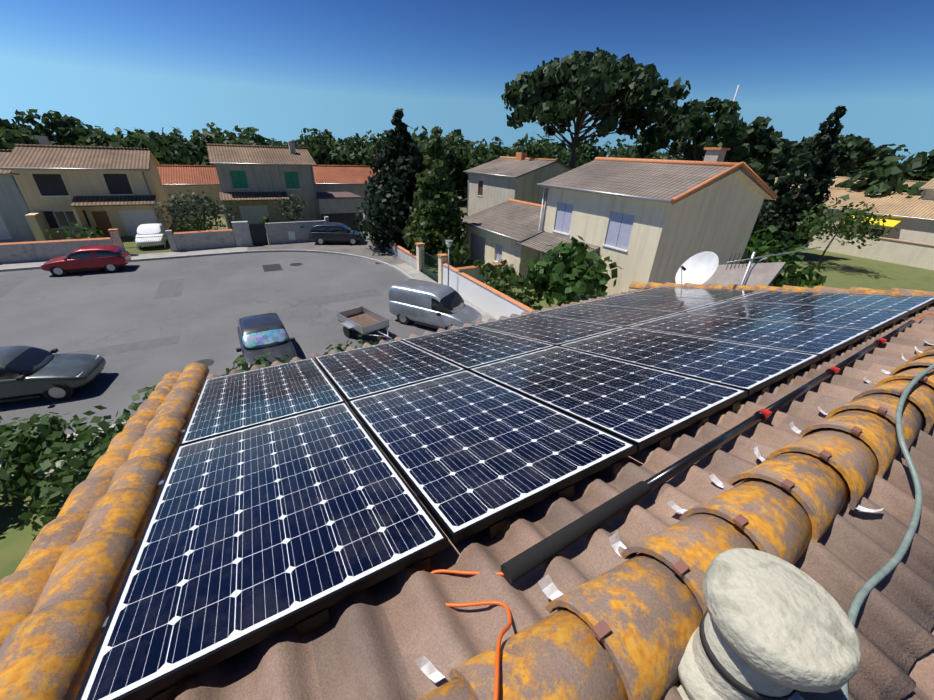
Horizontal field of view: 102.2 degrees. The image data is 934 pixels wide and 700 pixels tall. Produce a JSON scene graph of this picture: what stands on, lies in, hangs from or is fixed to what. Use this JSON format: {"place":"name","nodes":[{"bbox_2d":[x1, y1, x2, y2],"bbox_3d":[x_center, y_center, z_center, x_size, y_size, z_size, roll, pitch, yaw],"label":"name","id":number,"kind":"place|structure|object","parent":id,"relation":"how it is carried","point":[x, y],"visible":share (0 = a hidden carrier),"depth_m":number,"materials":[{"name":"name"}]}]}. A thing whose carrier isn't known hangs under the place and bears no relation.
{"place":"outdoors","nodes":[
{"label":"outdoors","id":0,"kind":"place"},
{"bbox_2d":[0,149,35,242],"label":"grey house","id":1,"kind":"structure","parent":0,"point":[14,224],"depth_m":28.35,"materials":[{"name":"stucco"},{"name":"clay roof tiles"}]},
{"bbox_2d":[0,421,125,475],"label":"pavement","id":2,"kind":"structure","parent":0,"point":[58,463],"depth_m":9.43,"materials":[{"name":"concrete"}]},
{"bbox_2d":[0,252,437,447],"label":"road asphalt","id":3,"kind":"structure","parent":0,"point":[211,305],"depth_m":18.27,"materials":[{"name":"grey asphalt"}]},
{"bbox_2d":[0,345,105,402],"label":"grey hatchback car","id":4,"kind":"object","parent":3,"relation":"on","point":[28,372],"visible":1,"depth_m":11.70,"materials":[{"name":"painted metal"},{"name":"glass"},{"name":"rubber"}]},
{"bbox_2d":[40,245,130,276],"bbox_3d":[-23.342,-5.589,23.148,3.947,1.470,1.960,-12,31,-25],"label":"red hatchback car","id":5,"kind":"object","parent":3,"relation":"on","point":[110,258],"visible":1,"depth_m":22.66,"materials":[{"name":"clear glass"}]},
{"bbox_2d":[0,278,382,355],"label":"asphalt patches","id":6,"kind":"object","parent":3,"relation":"on","point":[169,288],"visible":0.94,"depth_m":20.20,"materials":[{"name":"grey asphalt"}]},
{"bbox_2d":[0,250,413,278],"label":"kerb","id":7,"kind":"structure","parent":3,"relation":"on","point":[237,252],"depth_m":27.39,"materials":[{"name":"concrete"}]},
{"bbox_2d":[195,263,301,366],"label":"road patches","id":8,"kind":"object","parent":3,"relation":"on","point":[266,268],"visible":0.7,"depth_m":25.16,"materials":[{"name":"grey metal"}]},
{"bbox_2d":[236,313,296,366],"bbox_3d":[-7.596,-0.254,14.207,1.920,1.510,3.897,-15,32,-29],"label":"car","id":9,"kind":"object","parent":3,"relation":"on","point":[261,334],"visible":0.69,"depth_m":13.63,"materials":[{"name":"painted metal"},{"name":"glass"},{"name":"rubber"}]},
{"bbox_2d":[337,306,391,341],"bbox_3d":[-4.269,-0.969,16.558,3.170,0.810,1.680,26,36,37],"label":"trailer","id":10,"kind":"object","parent":3,"relation":"on","point":[363,320],"visible":0.98,"depth_m":16.67,"materials":[{"name":"silver metal"}]},
{"bbox_2d":[388,279,481,329],"bbox_3d":[-1.482,-2.062,17.791,4.297,1.831,2.020,15,30,23],"label":"silver van","id":11,"kind":"object","parent":3,"relation":"on","point":[431,304],"visible":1,"depth_m":17.23,"materials":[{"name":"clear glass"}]},
{"bbox_2d":[0,231,493,321],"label":"pavement","id":12,"kind":"structure","parent":0,"point":[366,248],"depth_m":28.76,"materials":[{"name":"concrete"}]},
{"bbox_2d":[310,222,362,244],"bbox_3d":[-10.960,-9.894,31.876,4.247,1.630,2.020,-2,28,-8],"label":"minivan","id":13,"kind":"object","parent":12,"relation":"on","point":[321,233],"visible":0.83,"depth_m":31.13,"materials":[{"name":"grey metal"}]},
{"bbox_2d":[445,240,452,285],"bbox_3d":[-1.028,-4.546,20.956,0.460,3.030,0.448,-13,32,-27],"label":"street lamp","id":14,"kind":"object","parent":12,"relation":"on","point":[448,243],"visible":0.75,"depth_m":20.35,"materials":[{"name":"grey metal"}]},
{"bbox_2d":[34,189,466,477],"bbox_3d":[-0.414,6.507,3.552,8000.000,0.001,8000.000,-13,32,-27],"label":"shrubs","id":15,"kind":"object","parent":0,"point":[462,204],"depth_m":39.22,"materials":[{"name":"green plant"}]},
{"bbox_2d":[157,165,222,212],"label":"house","id":16,"kind":"structure","parent":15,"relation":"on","point":[196,179],"depth_m":43.00,"materials":[{"name":"tile"}]},
{"bbox_2d":[155,191,307,230],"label":"bushes","id":17,"kind":"object","parent":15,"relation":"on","point":[207,209],"visible":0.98,"depth_m":29.43,"materials":[{"name":"green plant"}]},
{"bbox_2d":[206,143,319,229],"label":"grey house","id":18,"kind":"structure","parent":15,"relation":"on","point":[249,168],"depth_m":36.04,"materials":[{"name":"grey paint"}]},
{"bbox_2d":[219,142,295,228],"bbox_3d":[-18.810,-15.453,35.658,8.656,7.600,3.802,-31,42,-46],"label":"house porch","id":19,"kind":"object","parent":18,"relation":"attached to","point":[244,196],"visible":0.71,"depth_m":34.84,"materials":[{"name":"brown tile"}]},
{"bbox_2d":[0,212,532,319],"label":"boundary walls","id":20,"kind":"structure","parent":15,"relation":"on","point":[467,285],"depth_m":25.34,"materials":[{"name":"paint"}]},
{"bbox_2d":[0,190,551,540],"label":"shrubs and hedges","id":21,"kind":"object","parent":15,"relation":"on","point":[27,450],"visible":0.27,"depth_m":7.88,"materials":[{"name":"green plant"}]},
{"bbox_2d":[0,128,640,184],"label":"trees","id":22,"kind":"object","parent":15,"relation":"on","point":[10,138],"visible":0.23,"depth_m":52.15,"materials":[{"name":"green plant"}]},
{"bbox_2d":[316,192,361,220],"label":"flat garage","id":23,"kind":"structure","parent":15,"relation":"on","point":[339,202],"depth_m":39.14,"materials":[{"name":"paint"}]},
{"bbox_2d":[313,165,379,212],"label":"house","id":24,"kind":"structure","parent":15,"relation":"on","point":[342,178],"depth_m":46.88,"materials":[{"name":"tile"}]},
{"bbox_2d":[352,108,440,252],"bbox_3d":[-5.132,-12.900,29.659,8.569,10.395,8.920,-13,32,-27],"label":"leyland cypress","id":25,"kind":"object","parent":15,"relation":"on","point":[391,187],"visible":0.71,"depth_m":27.91,"materials":[{"name":"green plant"}]},
{"bbox_2d":[400,126,466,264],"bbox_3d":[-2.341,-10.463,26.372,5.019,9.006,4.917,-13,32,-27],"label":"golden conifer","id":26,"kind":"object","parent":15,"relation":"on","point":[435,199],"visible":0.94,"depth_m":25.67,"materials":[{"name":"green plant"}]},
{"bbox_2d":[0,109,933,202],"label":"trees","id":27,"kind":"object","parent":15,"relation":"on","point":[174,148],"visible":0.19,"depth_m":60.09,"materials":[{"name":"green plant"}]},
{"bbox_2d":[463,156,571,215],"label":"house","id":28,"kind":"structure","parent":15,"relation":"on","point":[501,179],"depth_m":38.40,"materials":[{"name":"beige paint"}]},
{"bbox_2d":[516,152,526,159],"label":"house chimney","id":29,"kind":"object","parent":28,"relation":"attached to","point":[521,155],"visible":0.5,"depth_m":40.65,"materials":[{"name":"orange brick"}]},
{"bbox_2d":[501,47,774,168],"bbox_3d":[17.020,-22.243,40.952,27.335,17.419,18.914,18,31,27],"label":"pine","id":30,"kind":"object","parent":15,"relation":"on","point":[567,90],"visible":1,"depth_m":36.60,"materials":[{"name":"green plant"}]},
{"bbox_2d":[510,225,828,306],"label":"bushes","id":31,"kind":"object","parent":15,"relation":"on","point":[569,274],"visible":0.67,"depth_m":17.20,"materials":[{"name":"green plant"}]},
{"bbox_2d":[733,85,739,100],"bbox_3d":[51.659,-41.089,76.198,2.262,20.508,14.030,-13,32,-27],"label":"radio mast","id":32,"kind":"object","parent":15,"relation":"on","point":[736,93],"visible":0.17,"depth_m":71.52,"materials":[{"name":"grey metal"}]},
{"bbox_2d":[701,262,786,285],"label":"panels","id":33,"kind":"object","parent":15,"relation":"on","point":[766,274],"visible":0.16,"depth_m":7.72,"materials":[{"name":"paint"}]},
{"bbox_2d":[749,105,846,252],"bbox_3d":[28.618,-14.870,34.057,5.422,12.052,8.934,3,28,1],"label":"cypress","id":34,"kind":"object","parent":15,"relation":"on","point":[819,170],"visible":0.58,"depth_m":31.91,"materials":[{"name":"green plant"}]},
{"bbox_2d":[683,130,933,176],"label":"trees","id":35,"kind":"object","parent":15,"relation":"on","point":[851,148],"visible":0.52,"depth_m":40.60,"materials":[{"name":"green plant"}]},
{"bbox_2d":[792,192,897,264],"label":"garden trees","id":36,"kind":"object","parent":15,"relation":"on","point":[812,228],"visible":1,"depth_m":29.24,"materials":[{"name":"green plant"}]},
{"bbox_2d":[774,174,927,199],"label":"house","id":37,"kind":"structure","parent":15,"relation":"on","point":[838,179],"depth_m":49.47,"materials":[{"name":"paint"}]},
{"bbox_2d":[785,187,933,244],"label":"house","id":38,"kind":"structure","parent":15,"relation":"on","point":[915,214],"depth_m":37.55,"materials":[{"name":"stucco"},{"name":"terracotta"},{"name":"zinc"}]},
{"bbox_2d":[791,215,933,269],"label":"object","id":39,"kind":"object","parent":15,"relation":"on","point":[909,253],"visible":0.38,"depth_m":34.01,"materials":[{"name":"yellow paint"}]},
{"bbox_2d":[918,178,933,199],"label":"house","id":40,"kind":"structure","parent":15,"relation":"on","point":[928,191],"depth_m":37.46,"materials":[{"name":"paint"}]},
{"bbox_2d":[0,0,933,162],"label":"sky","id":41,"kind":"structure","parent":0,"point":[277,68],"materials":[{"name":"blue"}]},
{"bbox_2d":[1,231,933,310],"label":"lawn areas","id":42,"kind":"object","parent":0,"point":[846,271],"depth_m":29.46,"materials":[{"name":"green plant"}]},
{"bbox_2d":[0,471,88,579],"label":"our front garden","id":43,"kind":"object","parent":42,"relation":"on","point":[15,543],"depth_m":7.84,"materials":[{"name":"grass"},{"name":"leaves"}]},
{"bbox_2d":[0,144,171,239],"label":"beige house","id":44,"kind":"structure","parent":42,"relation":"on","point":[52,181],"depth_m":29.82,"materials":[{"name":"beige paint"}]},
{"bbox_2d":[24,136,155,240],"bbox_3d":[-30.270,-13.254,30.881,7.700,7.300,7.100,-13,32,-27],"label":"house porch","id":45,"kind":"object","parent":44,"relation":"attached to","point":[38,223],"visible":0.79,"depth_m":29.22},
{"bbox_2d":[135,223,167,248],"bbox_3d":[-24.494,-8.901,29.262,1.739,1.460,3.997,-13,32,-27],"label":"car under cover","id":46,"kind":"object","parent":42,"relation":"on","point":[148,231],"visible":0.83,"depth_m":28.51,"materials":[{"name":"white fabric"}]},
{"bbox_2d":[516,147,777,258],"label":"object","id":47,"kind":"object","parent":42,"relation":"on","point":[540,242],"visible":0.67,"depth_m":18.80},
{"bbox_2d":[146,289,933,699],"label":"roof tiles","id":48,"kind":"object","parent":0,"point":[374,641],"visible":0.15,"depth_m":1.28,"materials":[{"name":"brown tile"}]},
{"bbox_2d":[537,157,774,299],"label":"cream house","id":49,"kind":"structure","parent":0,"point":[631,219],"depth_m":18.76,"materials":[{"name":"beige paint"}]},
{"bbox_2d":[462,198,544,282],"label":"house wing","id":50,"kind":"structure","parent":49,"relation":"attached to","point":[495,233],"depth_m":26.05,"materials":[{"name":"brown tile"}]},
{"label":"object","id":51,"kind":"object","parent":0,"visible":0},
{"bbox_2d":[101,369,420,630],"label":"clamps","id":52,"kind":"object","parent":51,"relation":"on","point":[160,486],"depth_m":1.81,"materials":[{"name":"silver metal"}]},
{"bbox_2d":[0,281,933,699],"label":"verge tiles","id":53,"kind":"object","parent":51,"relation":"on","point":[60,587],"visible":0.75,"depth_m":1.43,"materials":[{"name":"orange tile"}]},
{"bbox_2d":[76,287,933,699],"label":"solar panels","id":54,"kind":"object","parent":51,"relation":"on","point":[286,499],"visible":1,"depth_m":2.05,"materials":[{"name":"blue glass"}]},
{"bbox_2d":[151,306,928,699],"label":"panel hooks","id":55,"kind":"object","parent":51,"relation":"on","point":[323,618],"visible":0.77,"depth_m":1.29,"materials":[{"name":"black"}]},
{"bbox_2d":[414,340,933,682],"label":"ridge flashing scraps","id":56,"kind":"object","parent":51,"relation":"on","point":[426,666],"visible":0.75,"depth_m":1.30,"materials":[{"name":"metal"}]},
{"bbox_2d":[417,345,933,699],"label":"ridge tiles","id":57,"kind":"object","parent":51,"relation":"on","point":[648,605],"visible":0.9,"depth_m":1.14,"materials":[{"name":"orange tile"}]},
{"bbox_2d":[591,376,927,640],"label":"ridge tile clips","id":58,"kind":"object","parent":57,"relation":"on","point":[601,629],"visible":0.9,"depth_m":1.23,"materials":[{"name":"brown metal"}]},
{"bbox_2d":[430,313,933,699],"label":"orange cable","id":59,"kind":"object","parent":51,"relation":"on","point":[506,628],"visible":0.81,"depth_m":1.14,"materials":[{"name":"orange plastic"}]},
{"bbox_2d":[501,320,914,583],"bbox_3d":[2.133,0.225,2.353,4.722,0.087,0.060,-14,32,-29],"label":"conduit pipe","id":60,"kind":"object","parent":51,"relation":"on","point":[520,565],"visible":1,"depth_m":1.50,"materials":[{"name":"black"}]},
{"bbox_2d":[675,247,820,285],"bbox_3d":[5.127,-0.865,7.472,3.350,2.570,1.118,-13,32,-27],"label":"satellite dish","id":61,"kind":"object","parent":51,"relation":"attached to","point":[700,268],"visible":0.79,"depth_m":6.75,"materials":[{"name":"silver metal"}]},
{"bbox_2d":[677,548,860,699],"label":"roof vent cap","id":62,"kind":"object","parent":51,"relation":"on","point":[771,627],"visible":1,"depth_m":0.81,"materials":[{"name":"grey"}]},
{"bbox_2d":[841,364,933,699],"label":"garden hose","id":63,"kind":"object","parent":51,"relation":"on","point":[876,578],"visible":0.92,"depth_m":1.44,"materials":[{"name":"grey rubber"}]}
]}

